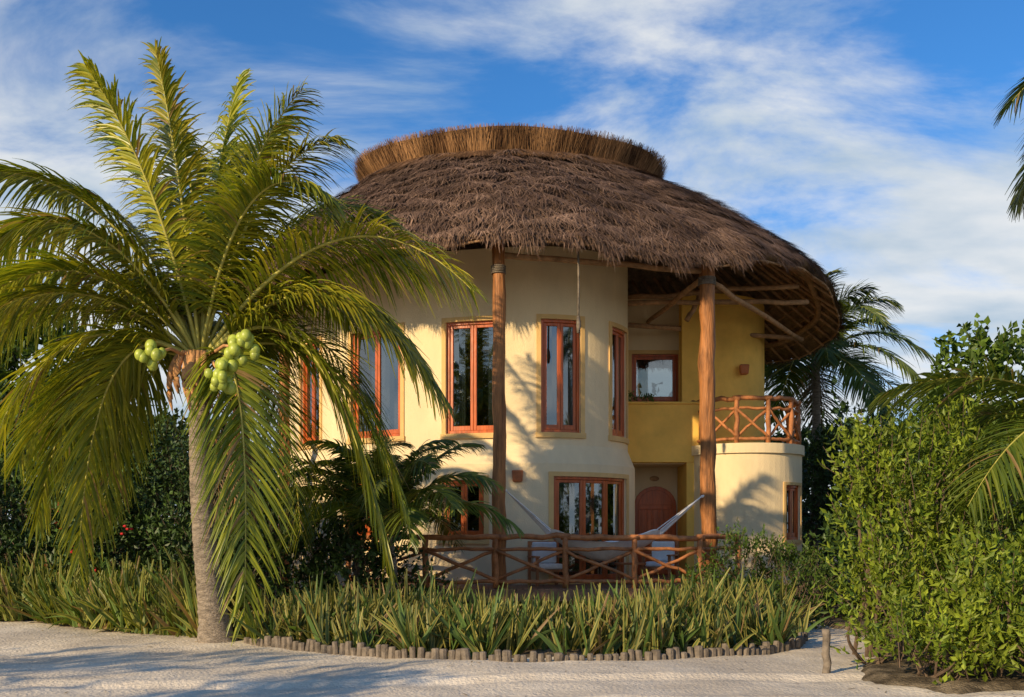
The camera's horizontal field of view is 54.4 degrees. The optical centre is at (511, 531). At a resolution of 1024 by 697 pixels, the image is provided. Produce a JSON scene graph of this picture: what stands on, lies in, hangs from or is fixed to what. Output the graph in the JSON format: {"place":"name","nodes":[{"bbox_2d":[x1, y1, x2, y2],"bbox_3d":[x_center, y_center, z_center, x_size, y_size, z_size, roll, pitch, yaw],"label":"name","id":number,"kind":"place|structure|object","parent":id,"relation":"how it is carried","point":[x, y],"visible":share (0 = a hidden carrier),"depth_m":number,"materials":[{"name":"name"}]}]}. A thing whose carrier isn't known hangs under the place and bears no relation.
{"place":"outdoors","nodes":[
{"label":"outdoors","id":0,"kind":"place"},
{"bbox_2d":[0,614,1023,696],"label":"sand path","id":1,"kind":"structure","parent":0,"point":[59,660],"depth_m":11.60,"materials":[{"name":"beige sand"}]},
{"bbox_2d":[0,541,263,636],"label":"spider lily bed","id":2,"kind":"object","parent":1,"relation":"on","point":[127,599],"visible":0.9,"depth_m":16.93,"materials":[{"name":"green plant"}]},
{"bbox_2d":[173,604,281,640],"bbox_3d":[-4.124,1.356,15.685,2.312,0.640,1.709,0,0,35],"label":"snake plant border","id":3,"kind":"object","parent":1,"relation":"on","point":[243,632],"visible":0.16,"depth_m":15.31,"materials":[{"name":"green plant"}]},
{"bbox_2d":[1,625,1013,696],"bbox_3d":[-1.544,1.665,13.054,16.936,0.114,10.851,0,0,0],"label":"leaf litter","id":4,"kind":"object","parent":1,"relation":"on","point":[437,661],"visible":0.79,"depth_m":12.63,"materials":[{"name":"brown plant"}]},
{"bbox_2d":[244,632,807,661],"bbox_3d":[0.343,1.632,13.796,8.496,0.266,2.406,0,0,-3],"label":"log edging","id":5,"kind":"object","parent":1,"relation":"on","point":[384,651],"visible":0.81,"depth_m":13.18,"materials":[{"name":"brown wood"}]},
{"bbox_2d":[221,562,832,657],"bbox_3d":[0.346,1.118,15.620,9.599,1.293,5.855,0,0,0],"label":"snake plant border","id":6,"kind":"object","parent":1,"relation":"on","point":[687,615],"visible":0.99,"depth_m":13.92,"materials":[{"name":"green plant"}]},
{"bbox_2d":[821,628,831,672],"bbox_3d":[3.708,1.448,11.751,0.121,0.623,0.122,0,0,0],"label":"wooden post","id":7,"kind":"object","parent":1,"relation":"on","point":[825,654],"visible":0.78,"depth_m":11.72,"materials":[{"name":"brown wood"}]},
{"bbox_2d":[0,0,1023,525],"label":"sky","id":8,"kind":"structure","parent":0,"point":[861,134],"materials":[{"name":"blue"}]},
{"bbox_2d":[4,572,1023,693],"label":"garden bed","id":9,"kind":"object","parent":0,"point":[889,672],"visible":0.01,"depth_m":11.24,"materials":[{"name":"soil"}]},
{"bbox_2d":[0,289,214,573],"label":"broadleaf tree","id":10,"kind":"object","parent":9,"relation":"on","point":[14,361],"visible":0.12,"depth_m":25.73,"materials":[{"name":"green plant"}]},
{"bbox_2d":[0,362,235,582],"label":"flowering hedge","id":11,"kind":"object","parent":9,"relation":"on","point":[13,537],"visible":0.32,"depth_m":20.33,"materials":[{"name":"green plant"}]},
{"bbox_2d":[0,36,488,645],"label":"coconut palm","id":12,"kind":"object","parent":9,"relation":"on","point":[206,244],"visible":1,"depth_m":14.65,"materials":[{"name":"green plant"}]},
{"bbox_2d":[110,407,454,611],"bbox_3d":[-5.034,-0.274,19.781,8.012,4.711,4.307,0,0,32],"label":"shade shrub","id":13,"kind":"object","parent":9,"relation":"on","point":[341,548],"visible":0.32,"depth_m":18.87,"materials":[{"name":"green plant"}]},
{"bbox_2d":[259,438,443,586],"bbox_3d":[-3.018,-0.036,19.146,3.616,3.518,4.244,0,0,-19],"label":"areca palm","id":14,"kind":"object","parent":9,"relation":"on","point":[345,473],"visible":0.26,"depth_m":18.75,"materials":[{"name":"green plant"}]},
{"bbox_2d":[262,439,524,600],"bbox_3d":[-2.252,-0.007,18.531,4.601,3.480,4.658,0,0,-31],"label":"areca palm","id":15,"kind":"object","parent":9,"relation":"on","point":[418,514],"visible":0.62,"depth_m":18.16,"materials":[{"name":"green plant"}]},
{"bbox_2d":[219,122,850,610],"bbox_3d":[0.523,-4.104,26.496,17.325,11.691,14.014,0,0,0],"label":"thatched villa","id":16,"kind":"object","parent":9,"relation":"on","point":[609,276],"visible":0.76,"depth_m":22.43,"materials":[{"name":"beige paint"}]},
{"bbox_2d":[527,541,562,585],"bbox_3d":[0.756,0.675,21.331,0.710,0.950,0.640,0,0,-17],"label":"wooden armchair","id":17,"kind":"object","parent":16,"relation":"on","point":[551,564],"visible":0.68,"depth_m":21.44,"materials":[{"name":"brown wood"}]},
{"bbox_2d":[303,319,797,579],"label":"window frames","id":18,"kind":"structure","parent":16,"relation":"in","point":[473,428],"depth_m":22.35,"materials":[{"name":"red wood"}]},
{"bbox_2d":[308,326,793,574],"bbox_3d":[0.927,-1.815,24.334,12.207,5.620,4.776,0,0,0],"label":"window glass","id":19,"kind":"structure","parent":16,"relation":"in","point":[654,377],"depth_m":22.35,"materials":[{"name":"glass"}]},
{"bbox_2d":[506,489,703,560],"bbox_3d":[1.967,-0.153,20.977,4.569,1.544,0.840,0,0,-10],"label":"hammock","id":20,"kind":"object","parent":16,"relation":"hanging from","point":[604,555],"visible":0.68,"depth_m":20.72,"materials":[{"name":"white fabric"}]},
{"bbox_2d":[614,562,645,579],"bbox_3d":[2.625,0.920,22.150,0.650,0.460,0.500,0,0,0],"label":"side table","id":21,"kind":"object","parent":16,"relation":"on","point":[641,564],"visible":0.56,"depth_m":21.95,"materials":[{"name":"brown wood"}]},
{"bbox_2d":[628,390,656,401],"bbox_3d":[3.218,-3.370,25.227,0.968,0.420,0.438,0,0,0],"label":"balcony plant","id":22,"kind":"object","parent":16,"relation":"on","point":[649,397],"visible":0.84,"depth_m":25.17,"materials":[{"name":"green plant"}]},
{"bbox_2d":[635,486,675,574],"bbox_3d":[3.820,-0.031,26.548,1.120,2.362,0.145,0,0,0],"label":"arched door","id":23,"kind":"structure","parent":16,"relation":"in","point":[654,506],"depth_m":26.50,"materials":[{"name":"red wood"}]},
{"bbox_2d":[641,540,678,579],"bbox_3d":[3.390,0.675,22.782,0.710,0.950,0.640,0,0,29],"label":"wooden armchair","id":24,"kind":"object","parent":16,"relation":"on","point":[666,556],"visible":0.59,"depth_m":22.86,"materials":[{"name":"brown wood"}]},
{"bbox_2d":[662,517,845,628],"bbox_3d":[4.567,0.859,18.574,3.454,2.307,3.265,0,0,22],"label":"shrub","id":25,"kind":"object","parent":9,"relation":"on","point":[806,580],"visible":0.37,"depth_m":18.31,"materials":[{"name":"green plant"}]},
{"bbox_2d":[764,267,937,576],"bbox_3d":[9.891,-3.174,31.977,7.817,9.784,6.991,0,0,0],"label":"coconut palm","id":26,"kind":"object","parent":9,"relation":"on","point":[825,358],"visible":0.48,"depth_m":31.02,"materials":[{"name":"green plant"}]},
{"bbox_2d":[765,401,1023,620],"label":"hedge shrub","id":27,"kind":"object","parent":9,"relation":"on","point":[820,473],"visible":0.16,"depth_m":29.50,"materials":[{"name":"green plant"}]},
{"bbox_2d":[809,369,1023,684],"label":"leafy shrub","id":28,"kind":"object","parent":9,"relation":"on","point":[980,599],"visible":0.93,"depth_m":12.38,"materials":[{"name":"green plant"}]},
{"bbox_2d":[855,313,1023,567],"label":"sea grape tree","id":29,"kind":"object","parent":9,"relation":"on","point":[1001,350],"visible":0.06,"depth_m":23.62,"materials":[{"name":"green plant"}]},
{"bbox_2d":[865,358,1023,531],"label":"coconut palm","id":30,"kind":"object","parent":9,"relation":"on","point":[987,412],"visible":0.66,"depth_m":12.59,"materials":[{"name":"green plant"}]},
{"bbox_2d":[992,77,1023,221],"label":"coconut palm","id":31,"kind":"object","parent":9,"relation":"on","point":[1017,200],"visible":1,"depth_m":14.56,"materials":[{"name":"green plant"}]},
{"label":"ground","id":32,"kind":"structure","parent":0,"visible":0},
{"bbox_2d":[0,376,1023,575],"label":"distant trees","id":33,"kind":"object","parent":32,"relation":"on","point":[805,514],"visible":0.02,"depth_m":41.06,"materials":[{"name":"green plant"}]}
]}

